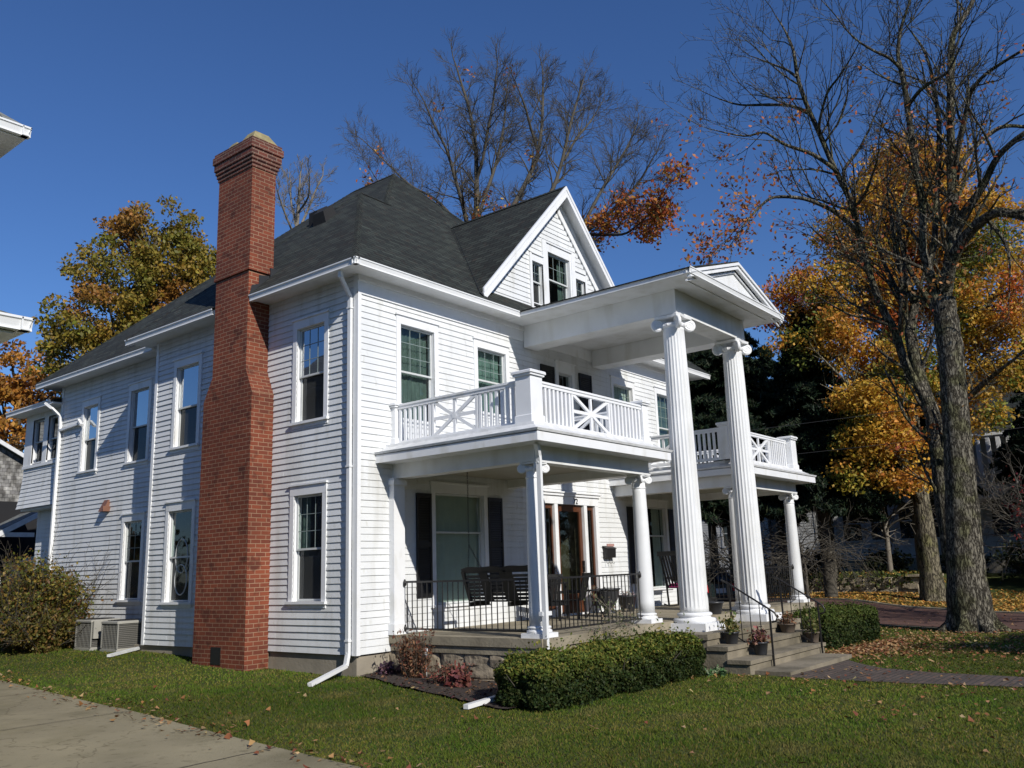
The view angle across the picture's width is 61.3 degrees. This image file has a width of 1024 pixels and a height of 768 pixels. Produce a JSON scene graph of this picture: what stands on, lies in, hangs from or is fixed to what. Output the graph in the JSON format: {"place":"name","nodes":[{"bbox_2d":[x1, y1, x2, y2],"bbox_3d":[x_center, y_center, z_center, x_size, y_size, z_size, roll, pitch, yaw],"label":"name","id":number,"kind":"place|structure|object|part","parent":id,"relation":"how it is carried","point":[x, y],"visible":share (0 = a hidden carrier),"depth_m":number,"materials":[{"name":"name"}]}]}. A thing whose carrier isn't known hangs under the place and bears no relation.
{"place":"outdoors","nodes":[
{"label":"outdoors","id":0,"kind":"place"},
{"bbox_2d":[0,681,361,767],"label":"driveway","id":1,"kind":"structure","parent":0,"point":[102,740],"depth_m":9.15,"materials":[{"name":"concrete"}]},
{"bbox_2d":[0,570,1023,767],"bbox_3d":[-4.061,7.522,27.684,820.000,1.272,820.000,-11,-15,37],"label":"ground","id":2,"kind":"structure","parent":0,"point":[1015,583],"depth_m":10.49,"materials":[{"name":"green plant"}]},
{"bbox_2d":[0,439,23,501],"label":"garage","id":3,"kind":"structure","parent":2,"relation":"on","point":[11,466],"depth_m":30.79,"materials":[{"name":"white wood"}]},
{"bbox_2d":[0,112,33,343],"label":"neighbour house","id":4,"kind":"structure","parent":2,"relation":"on","point":[14,133],"depth_m":10.17,"materials":[{"name":"white paint"}]},
{"bbox_2d":[0,501,37,604],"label":"carport","id":5,"kind":"object","parent":2,"relation":"on","point":[17,525],"visible":0.11,"depth_m":28.98,"materials":[{"name":"grey"}]},
{"bbox_2d":[0,339,61,452],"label":"leafy tree","id":6,"kind":"object","parent":2,"relation":"on","point":[16,392],"visible":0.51,"depth_m":40.03,"materials":[{"name":"orange plant"}]},
{"bbox_2d":[0,589,92,655],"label":"shrub","id":7,"kind":"object","parent":2,"relation":"on","point":[54,638],"visible":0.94,"depth_m":18.83,"materials":[{"name":"green plant"}]},
{"bbox_2d":[0,507,122,653],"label":"shrub","id":8,"kind":"object","parent":2,"relation":"on","point":[60,590],"visible":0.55,"depth_m":19.55,"materials":[{"name":"green plant"}]},
{"bbox_2d":[74,617,120,650],"bbox_3d":[-9.130,5.506,19.067,0.775,0.656,0.670,-11,-15,37],"label":"air conditioner","id":9,"kind":"object","parent":2,"relation":"on","point":[88,638],"visible":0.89,"depth_m":18.76,"materials":[{"name":"metal"}]},
{"bbox_2d":[100,619,141,651],"bbox_3d":[-8.278,5.354,18.441,0.710,0.636,0.670,-11,-15,37],"label":"air conditioner","id":10,"kind":"object","parent":2,"relation":"on","point":[117,635],"visible":0.92,"depth_m":18.21,"materials":[{"name":"metal"}]},
{"bbox_2d":[27,194,216,397],"bbox_3d":[-15.337,0.771,35.477,5.767,18.213,8.546,-11,-15,37],"label":"leafy tree","id":11,"kind":"object","parent":2,"relation":"on","point":[155,280],"visible":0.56,"depth_m":35.41,"materials":[{"name":"green plant"}]},
{"bbox_2d":[107,647,139,656],"bbox_3d":[-7.851,5.454,17.670,0.090,0.100,1.461,-3,-12,4],"label":"downspout extension","id":12,"kind":"object","parent":2,"relation":"on","point":[123,651],"visible":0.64,"depth_m":17.41,"materials":[{"name":"white paint"}]},
{"bbox_2d":[275,154,337,228],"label":"bare tree","id":13,"kind":"object","parent":2,"relation":"on","point":[298,209],"visible":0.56,"depth_m":46.72,"materials":[{"name":"brown plant"}]},
{"bbox_2d":[5,131,851,708],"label":"house","id":14,"kind":"structure","parent":2,"relation":"on","point":[263,447],"depth_m":16.74,"materials":[{"name":"white paint"}]},
{"bbox_2d":[31,418,44,464],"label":"window","id":15,"kind":"structure","parent":14,"relation":"in","point":[38,432],"depth_m":24.49,"materials":[{"name":"clear glass"}]},
{"bbox_2d":[46,415,57,460],"bbox_3d":[-12.557,1.470,23.818,0.660,1.240,0.186,-11,-15,37],"label":"window","id":16,"kind":"structure","parent":14,"relation":"in","point":[53,420],"depth_m":23.93,"materials":[{"name":"white paint"}]},
{"bbox_2d":[75,395,101,476],"bbox_3d":[-10.727,1.340,22.066,1.020,1.980,0.225,-11,-15,37],"label":"window","id":17,"kind":"structure","parent":14,"relation":"in","point":[90,418],"depth_m":22.15,"materials":[{"name":"white paint"}]},
{"bbox_2d":[114,511,145,604],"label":"window","id":18,"kind":"structure","parent":14,"relation":"in","point":[133,523],"depth_m":20.06,"materials":[{"name":"white paint"}]},
{"bbox_2d":[122,377,153,467],"bbox_3d":[-8.844,0.934,20.609,1.110,2.040,0.225,-11,-15,37],"label":"window","id":19,"kind":"structure","parent":14,"relation":"in","point":[140,392],"depth_m":20.69,"materials":[{"name":"white paint"}]},
{"bbox_2d":[158,498,196,607],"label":"window","id":20,"kind":"structure","parent":14,"relation":"in","point":[177,593],"depth_m":17.79,"materials":[{"name":"white paint"}]},
{"bbox_2d":[167,351,203,453],"bbox_3d":[-6.831,0.409,18.285,1.130,2.040,0.225,-11,-15,37],"label":"window","id":21,"kind":"structure","parent":14,"relation":"in","point":[188,380],"depth_m":18.36,"materials":[{"name":"white paint"}]},
{"bbox_2d":[285,480,327,607],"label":"window","id":22,"kind":"structure","parent":14,"relation":"in","point":[309,532],"depth_m":15.26,"materials":[{"name":"white paint"}]},
{"bbox_2d":[289,309,329,429],"bbox_3d":[-3.641,-0.243,15.810,1.070,2.070,0.225,-11,-15,37],"label":"window","id":23,"kind":"structure","parent":14,"relation":"in","point":[310,332],"depth_m":15.87,"materials":[{"name":"white paint"}]},
{"bbox_2d":[395,312,441,429],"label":"window","id":24,"kind":"structure","parent":14,"relation":"in","point":[417,373],"depth_m":16.33,"materials":[{"name":"white paint"}]},
{"bbox_2d":[429,481,492,611],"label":"window","id":25,"kind":"structure","parent":14,"relation":"in","point":[450,524],"depth_m":16.40,"materials":[{"name":"clear glass"}]},
{"bbox_2d":[472,336,511,420],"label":"window","id":26,"kind":"structure","parent":14,"relation":"in","point":[491,359],"depth_m":18.02,"materials":[{"name":"white paint"}]},
{"bbox_2d":[461,472,569,606],"bbox_3d":[0.002,2.510,14.568,1.760,2.388,0.691,-11,-15,37],"label":"porch swing","id":27,"kind":"object","parent":14,"relation":"hanging from","point":[504,572],"visible":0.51,"depth_m":14.31,"materials":[{"name":"black paint"}]},
{"bbox_2d":[500,251,543,305],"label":"window","id":28,"kind":"structure","parent":14,"relation":"in","point":[537,260],"depth_m":19.80,"materials":[{"name":"white paint"}]},
{"bbox_2d":[527,574,562,620],"bbox_3d":[0.664,4.173,16.878,0.509,0.891,0.570,5,-14,-31],"label":"porch chair","id":29,"kind":"object","parent":14,"relation":"on","point":[553,585],"visible":0.24,"depth_m":16.78,"materials":[{"name":"black paint"}]},
{"bbox_2d":[527,239,571,302],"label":"window","id":30,"kind":"structure","parent":14,"relation":"in","point":[557,256],"depth_m":20.71,"materials":[{"name":"white paint"}]},
{"bbox_2d":[554,359,576,423],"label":"window","id":31,"kind":"structure","parent":14,"relation":"in","point":[564,371],"depth_m":20.04,"materials":[{"name":"white paint"}]},
{"bbox_2d":[548,265,585,302],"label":"window","id":32,"kind":"structure","parent":14,"relation":"in","point":[580,277],"depth_m":20.99,"materials":[{"name":"white paint"}]},
{"bbox_2d":[543,490,603,616],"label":"front door","id":33,"kind":"structure","parent":14,"relation":"in","point":[572,530],"depth_m":19.67,"materials":[{"name":"white paint"}]},
{"bbox_2d":[560,573,590,618],"bbox_3d":[1.266,4.277,17.458,0.570,0.891,0.509,-7,-13,23],"label":"porch chair","id":34,"kind":"object","parent":14,"relation":"on","point":[578,591],"visible":0.58,"depth_m":17.38,"materials":[{"name":"black paint"}]},
{"bbox_2d":[587,589,606,616],"bbox_3d":[1.721,4.520,17.830,0.500,0.549,0.500,-11,-15,37],"label":"side table","id":35,"kind":"object","parent":14,"relation":"on","point":[595,598],"visible":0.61,"depth_m":17.80,"materials":[{"name":"black paint"}]},
{"bbox_2d":[593,587,609,611],"bbox_3d":[1.945,4.618,18.422,0.396,0.580,0.394,-11,-15,37],"label":"wire plant stand","id":36,"kind":"object","parent":14,"relation":"on","point":[605,595],"visible":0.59,"depth_m":18.39,"materials":[{"name":"black metal"}]},
{"bbox_2d":[597,588,620,613],"bbox_3d":[2.096,4.745,18.915,0.600,0.530,0.600,-11,-15,37],"label":"planter urn","id":37,"kind":"object","parent":14,"relation":"on","point":[613,596],"visible":0.41,"depth_m":18.75,"materials":[{"name":"plastic"}]},
{"bbox_2d":[602,544,616,563],"bbox_3d":[2.276,3.955,20.115,0.127,0.465,0.420,-11,-15,37],"label":"mailbox","id":38,"kind":"object","parent":14,"relation":"attached to","point":[609,550],"visible":1,"depth_m":20.05,"materials":[{"name":"black metal"}]},
{"bbox_2d":[609,375,635,429],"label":"window","id":39,"kind":"structure","parent":14,"relation":"in","point":[621,388],"depth_m":22.04,"materials":[{"name":"white paint"}]},
{"bbox_2d":[619,591,636,611],"bbox_3d":[2.625,4.886,19.497,0.538,0.463,0.665,-11,-15,37],"label":"flower pot","id":40,"kind":"object","parent":14,"relation":"on","point":[627,600],"visible":0.76,"depth_m":19.28,"materials":[{"name":"plastic"}]},
{"bbox_2d":[646,499,674,592],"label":"window","id":41,"kind":"structure","parent":14,"relation":"in","point":[657,511],"depth_m":22.46,"materials":[{"name":"white paint"}]},
{"bbox_2d":[653,385,669,462],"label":"window","id":42,"kind":"structure","parent":14,"relation":"in","point":[660,399],"depth_m":23.56,"materials":[{"name":"white paint"}]},
{"bbox_2d":[657,551,678,605],"bbox_3d":[4.085,4.723,20.986,0.570,1.311,1.109,-11,-15,37],"label":"rocking chair","id":43,"kind":"object","parent":14,"relation":"on","point":[666,554],"visible":0.52,"depth_m":20.79,"materials":[{"name":"black paint"}]},
{"bbox_2d":[717,610,744,643],"bbox_3d":[3.773,4.181,14.880,0.480,0.564,0.412,4,-14,-28],"label":"flower pot","id":44,"kind":"object","parent":14,"relation":"on","point":[731,633],"visible":1,"depth_m":14.84,"materials":[{"name":"plastic"}]},
{"bbox_2d":[721,579,777,665],"bbox_3d":[4.154,4.133,15.048,1.003,1.464,0.032,-11,-15,37],"label":"stair handrail","id":45,"kind":"object","parent":14,"relation":"on","point":[770,623],"visible":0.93,"depth_m":15.01,"materials":[{"name":"black metal"}]},
{"bbox_2d":[746,625,770,654],"bbox_3d":[4.293,4.425,14.947,0.472,0.492,0.457,-11,-15,37],"label":"flower pot","id":46,"kind":"object","parent":14,"relation":"on","point":[760,646],"visible":1,"depth_m":14.85,"materials":[{"name":"plastic"}]},
{"bbox_2d":[777,611,800,632],"bbox_3d":[5.372,4.620,16.817,0.487,0.412,0.447,-8,-14,28],"label":"flower pot","id":47,"kind":"object","parent":14,"relation":"on","point":[786,626],"visible":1,"depth_m":16.75,"materials":[{"name":"ceramic"}]},
{"bbox_2d":[772,576,825,652],"bbox_3d":[5.623,4.469,16.851,1.003,1.464,0.032,-11,-15,37],"label":"stair handrail","id":48,"kind":"object","parent":14,"relation":"on","point":[807,596],"visible":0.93,"depth_m":16.78,"materials":[{"name":"black metal"}]},
{"bbox_2d":[802,614,819,642],"bbox_3d":[5.891,4.753,16.850,0.402,0.541,0.455,2,-13,-17],"label":"flower pot","id":49,"kind":"object","parent":14,"relation":"on","point":[815,633],"visible":0.89,"depth_m":16.77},
{"bbox_2d":[360,671,648,708],"bbox_3d":[0.065,4.672,13.827,4.080,0.186,4.970,-11,-15,37],"label":"flower bed","id":50,"kind":"object","parent":2,"relation":"on","point":[464,694],"visible":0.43,"depth_m":12.56,"materials":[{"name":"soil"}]},
{"bbox_2d":[377,660,402,673],"bbox_3d":[-1.952,4.641,14.077,0.492,0.280,0.544,-2,-12,-1],"label":"heuchera","id":51,"kind":"object","parent":50,"relation":"on","point":[386,668],"visible":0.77,"depth_m":14.04,"materials":[{"name":"purple plant"}]},
{"bbox_2d":[392,626,435,677],"bbox_3d":[-1.539,4.307,13.798,0.791,0.818,0.677,-6,-13,17],"label":"dead perennial","id":52,"kind":"object","parent":50,"relation":"on","point":[414,660],"visible":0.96,"depth_m":13.68,"materials":[{"name":"brown plant"}]},
{"bbox_2d":[424,657,474,682],"bbox_3d":[-0.975,4.350,13.097,0.808,0.444,0.752,-11,-15,37],"label":"dead perennial","id":53,"kind":"object","parent":50,"relation":"on","point":[447,669],"visible":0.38,"depth_m":13.03,"materials":[{"name":"brown plant"}]},
{"bbox_2d":[444,665,474,687],"bbox_3d":[-0.774,4.315,12.689,0.452,0.368,0.433,-2,-12,-1],"label":"heuchera","id":54,"kind":"object","parent":50,"relation":"on","point":[459,679],"visible":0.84,"depth_m":12.59,"materials":[{"name":"red plant"}]},
{"bbox_2d":[584,586,642,640],"bbox_3d":[1.638,3.914,13.783,1.023,1.491,0.969,-11,-15,37],"label":"sapling","id":55,"kind":"object","parent":50,"relation":"on","point":[608,608],"visible":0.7,"depth_m":13.73,"materials":[{"name":"brown plant"}]},
{"bbox_2d":[0,610,1023,767],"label":"fallen leaves","id":56,"kind":"object","parent":2,"relation":"on","point":[873,647],"visible":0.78,"depth_m":16.32,"materials":[{"name":"orange plant"}]},
{"bbox_2d":[334,27,704,252],"bbox_3d":[-0.376,-4.469,38.267,16.454,28.676,11.834,-2,-12,1],"label":"bare tree","id":57,"kind":"object","parent":2,"relation":"on","point":[656,212],"visible":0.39,"depth_m":39.20,"materials":[{"name":"brown plant"}]},
{"bbox_2d":[492,612,706,711],"bbox_3d":[1.364,4.026,12.825,1.572,1.065,4.808,-11,-15,37],"label":"boxwood hedge","id":58,"kind":"object","parent":2,"relation":"on","point":[534,680],"visible":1,"depth_m":11.69,"materials":[{"name":"green plant"}]},
{"bbox_2d":[686,353,729,525],"bbox_3d":[6.790,2.904,38.299,6.301,13.915,6.247,-11,-15,37],"label":"conifer tree","id":59,"kind":"object","parent":2,"relation":"on","point":[712,507],"visible":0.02,"depth_m":36.97,"materials":[{"name":"green plant"}]},
{"bbox_2d":[697,410,725,567],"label":"conifer tree","id":60,"kind":"object","parent":2,"relation":"on","point":[714,526],"depth_m":43.82,"materials":[{"name":"green plant"}]},
{"bbox_2d":[704,664,728,676],"bbox_3d":[3.332,4.663,14.104,0.554,0.217,0.625,-1,-12,-6],"label":"green seedling","id":61,"kind":"object","parent":2,"relation":"on","point":[721,671],"visible":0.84,"depth_m":13.94,"materials":[{"name":"green plant"}]},
{"bbox_2d":[702,518,787,572],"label":"house","id":62,"kind":"structure","parent":2,"relation":"on","point":[705,529],"depth_m":55.63,"materials":[{"name":"grey wood"}]},
{"bbox_2d":[721,527,727,547],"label":"window","id":63,"kind":"structure","parent":62,"relation":"in","point":[725,529],"depth_m":55.80,"materials":[{"name":"grey glass"}]},
{"bbox_2d":[687,331,809,577],"bbox_3d":[9.406,2.016,39.661,7.694,15.913,7.314,-11,-15,37],"label":"conifer tree","id":64,"kind":"object","parent":2,"relation":"on","point":[709,396],"visible":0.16,"depth_m":38.65,"materials":[{"name":"green plant"}]},
{"bbox_2d":[703,511,819,596],"bbox_3d":[7.569,6.118,29.102,5.036,3.472,4.672,-2,-12,0],"label":"bare shrub","id":65,"kind":"object","parent":2,"relation":"on","point":[712,557],"visible":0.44,"depth_m":28.96,"materials":[{"name":"brown plant"}]},
{"bbox_2d":[755,344,851,572],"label":"conifer tree","id":66,"kind":"object","parent":2,"relation":"on","point":[767,363],"visible":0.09,"depth_m":49.19,"materials":[{"name":"green plant"}]},
{"bbox_2d":[769,534,849,572],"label":"shrub","id":67,"kind":"object","parent":2,"relation":"on","point":[818,556],"visible":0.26,"depth_m":46.99,"materials":[{"name":"brown plant"}]},
{"bbox_2d":[717,500,903,601],"bbox_3d":[11.803,6.979,35.336,7.363,4.450,7.806,-11,-15,37],"label":"bare shrub","id":68,"kind":"object","parent":2,"relation":"on","point":[804,571],"visible":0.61,"depth_m":34.92,"materials":[{"name":"brown plant"}]},
{"bbox_2d":[759,302,904,596],"bbox_3d":[13.406,2.788,37.964,6.216,13.430,6.293,0,-12,-10],"label":"conifer tree","id":69,"kind":"object","parent":2,"relation":"on","point":[797,394],"visible":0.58,"depth_m":36.86,"materials":[{"name":"green plant"}]},
{"bbox_2d":[775,383,888,577],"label":"conifer tree","id":70,"kind":"object","parent":2,"relation":"on","point":[874,508],"visible":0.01,"depth_m":40.99,"materials":[{"name":"green plant"}]},
{"bbox_2d":[784,596,880,648],"bbox_3d":[7.441,5.414,19.820,1.312,1.111,4.112,-11,-15,37],"label":"boxwood hedge","id":71,"kind":"object","parent":2,"relation":"on","point":[849,623],"visible":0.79,"depth_m":19.07,"materials":[{"name":"green plant"}]},
{"bbox_2d":[642,0,1023,633],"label":"bare tree","id":72,"kind":"object","parent":2,"relation":"on","point":[952,482],"visible":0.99,"depth_m":24.42,"materials":[{"name":"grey plant"}]},
{"bbox_2d":[765,569,943,593],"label":"stone wall","id":73,"kind":"structure","parent":2,"relation":"on","point":[908,582],"depth_m":40.66,"materials":[{"name":"grey stone"}]},
{"bbox_2d":[832,486,937,571],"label":"bare tree","id":74,"kind":"object","parent":2,"relation":"on","point":[885,534],"visible":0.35,"depth_m":42.35,"materials":[{"name":"brown plant"}]},
{"bbox_2d":[854,528,915,571],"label":"shrub","id":75,"kind":"object","parent":2,"relation":"on","point":[899,562],"visible":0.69,"depth_m":43.92,"materials":[{"name":"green plant"}]},
{"bbox_2d":[752,131,1023,602],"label":"maple tree","id":76,"kind":"object","parent":2,"relation":"on","point":[833,327],"visible":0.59,"depth_m":36.14,"materials":[{"name":"orange plant"}]},
{"bbox_2d":[767,571,1023,611],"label":"fallen leaves","id":77,"kind":"object","parent":2,"relation":"on","point":[880,594],"visible":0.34,"depth_m":35.90,"materials":[{"name":"orange plant"}]},
{"bbox_2d":[780,660,1023,686],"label":"brick walk","id":78,"kind":"structure","parent":2,"relation":"on","point":[841,671],"depth_m":13.35,"materials":[{"name":"brown brick"}]},
{"bbox_2d":[797,362,1023,572],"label":"house","id":79,"kind":"structure","parent":2,"relation":"on","point":[987,443],"depth_m":47.23,"materials":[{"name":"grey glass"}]},
{"bbox_2d":[813,509,837,543],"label":"window","id":80,"kind":"structure","parent":79,"relation":"in","point":[833,528],"depth_m":50.74,"materials":[{"name":"grey glass"}]},
{"bbox_2d":[840,516,864,542],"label":"window","id":81,"kind":"structure","parent":79,"relation":"in","point":[856,536],"depth_m":49.94,"materials":[{"name":"black glass"}]},
{"bbox_2d":[868,505,892,541],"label":"window","id":82,"kind":"structure","parent":79,"relation":"in","point":[877,530],"depth_m":49.02,"materials":[{"name":"black glass"}]},
{"bbox_2d":[895,501,913,540],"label":"window","id":83,"kind":"structure","parent":79,"relation":"in","point":[908,532],"depth_m":48.20,"materials":[{"name":"black glass"}]},
{"bbox_2d":[932,508,939,538],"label":"window","id":84,"kind":"structure","parent":79,"relation":"in","point":[934,515],"depth_m":47.25,"materials":[{"name":"black glass"}]},
{"bbox_2d":[978,496,985,536],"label":"window","id":85,"kind":"structure","parent":79,"relation":"in","point":[978,496],"depth_m":45.80,"materials":[{"name":"black glass"}]},
{"bbox_2d":[987,494,1018,536],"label":"window","id":86,"kind":"structure","parent":79,"relation":"in","point":[1004,533],"depth_m":45.27,"materials":[{"name":"black glass"}]},
{"bbox_2d":[813,598,1023,613],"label":"kerb","id":87,"kind":"structure","parent":2,"relation":"on","point":[1012,612],"depth_m":32.27,"materials":[{"name":"concrete"}]},
{"bbox_2d":[861,329,990,569],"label":"conifer tree","id":88,"kind":"object","parent":2,"relation":"on","point":[924,429],"visible":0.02,"depth_m":42.46,"materials":[{"name":"green plant"}]},
{"bbox_2d":[880,624,1022,630],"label":"kerb","id":89,"kind":"structure","parent":2,"relation":"on","point":[915,626],"depth_m":24.13,"materials":[{"name":"concrete"}]},
{"bbox_2d":[938,545,994,573],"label":"shrub","id":90,"kind":"object","parent":2,"relation":"on","point":[943,562],"visible":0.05,"depth_m":43.15,"materials":[{"name":"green plant"}]},
{"bbox_2d":[924,442,1023,575],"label":"bare tree","id":91,"kind":"object","parent":2,"relation":"on","point":[989,500],"visible":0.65,"depth_m":28.15,"materials":[{"name":"brown plant"}]},
{"bbox_2d":[986,530,1023,583],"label":"shrub","id":92,"kind":"object","parent":2,"relation":"on","point":[1015,563],"visible":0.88,"depth_m":39.71,"materials":[{"name":"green plant"}]},
{"bbox_2d":[988,362,1023,509],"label":"conifer tree","id":93,"kind":"object","parent":2,"relation":"on","point":[1016,436],"visible":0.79,"depth_m":41.62,"materials":[{"name":"green plant"}]},
{"bbox_2d":[995,411,1023,513],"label":"bare tree","id":94,"kind":"object","parent":2,"relation":"on","point":[1013,484],"visible":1,"depth_m":24.24,"materials":[{"name":"brown plant"}]},
{"bbox_2d":[1000,465,1023,542],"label":"red leaved tree","id":95,"kind":"object","parent":2,"relation":"on","point":[1019,514],"visible":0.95,"depth_m":25.84,"materials":[{"name":"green plant"}]},
{"bbox_2d":[0,0,1023,451],"label":"sky","id":96,"kind":"structure","parent":0,"point":[121,101],"materials":[{"name":"blue"}]},
{"bbox_2d":[708,601,723,613],"bbox_3d":[4.051,4.497,17.370,0.424,0.240,0.424,-11,-15,37],"label":"flower pot","id":97,"kind":"object","parent":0,"point":[715,607],"visible":0.68,"depth_m":17.22,"materials":[{"name":"plastic"}]},
{"bbox_2d":[767,599,1023,629],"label":"road","id":98,"kind":"structure","parent":0,"point":[886,615],"depth_m":28.61,"materials":[{"name":"asphalt"}]},
{"bbox_2d":[706,569,735,601],"bbox_3d":[5.807,7.485,31.415,1.895,1.447,4.600,7,-15,-37],"label":"parked car","id":99,"kind":"object","parent":98,"relation":"on","point":[716,589],"visible":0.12,"depth_m":29.77,"materials":[{"name":"paint"}]},
{"bbox_3d":[6.217,6.912,30.971,1.732,0.400,2.855,7,-15,-37],"label":"window","id":100,"kind":"part","parent":99,"relation":"part of","materials":[{"name":"black glass"}]},
{"bbox_3d":[33.570,0.112,18.623,0.320,9.600,1.600,-11,-15,37],"label":"utility pole","id":101,"kind":"object","parent":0,"visible":0},
{"bbox_2d":[715,393,1021,434],"bbox_3d":[13.495,0.783,33.865,50.024,1.029,0.016,-11,-15,36],"label":"utility wire","id":102,"kind":"object","parent":101,"relation":"attached to","point":[873,414],"visible":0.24,"depth_m":33.64,"materials":[{"name":"grey"}]},
{"bbox_2d":[800,427,1023,453],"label":"utility wire","id":103,"kind":"object","parent":101,"relation":"attached to","point":[906,441],"visible":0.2,"depth_m":32.97,"materials":[{"name":"grey"}]}
]}

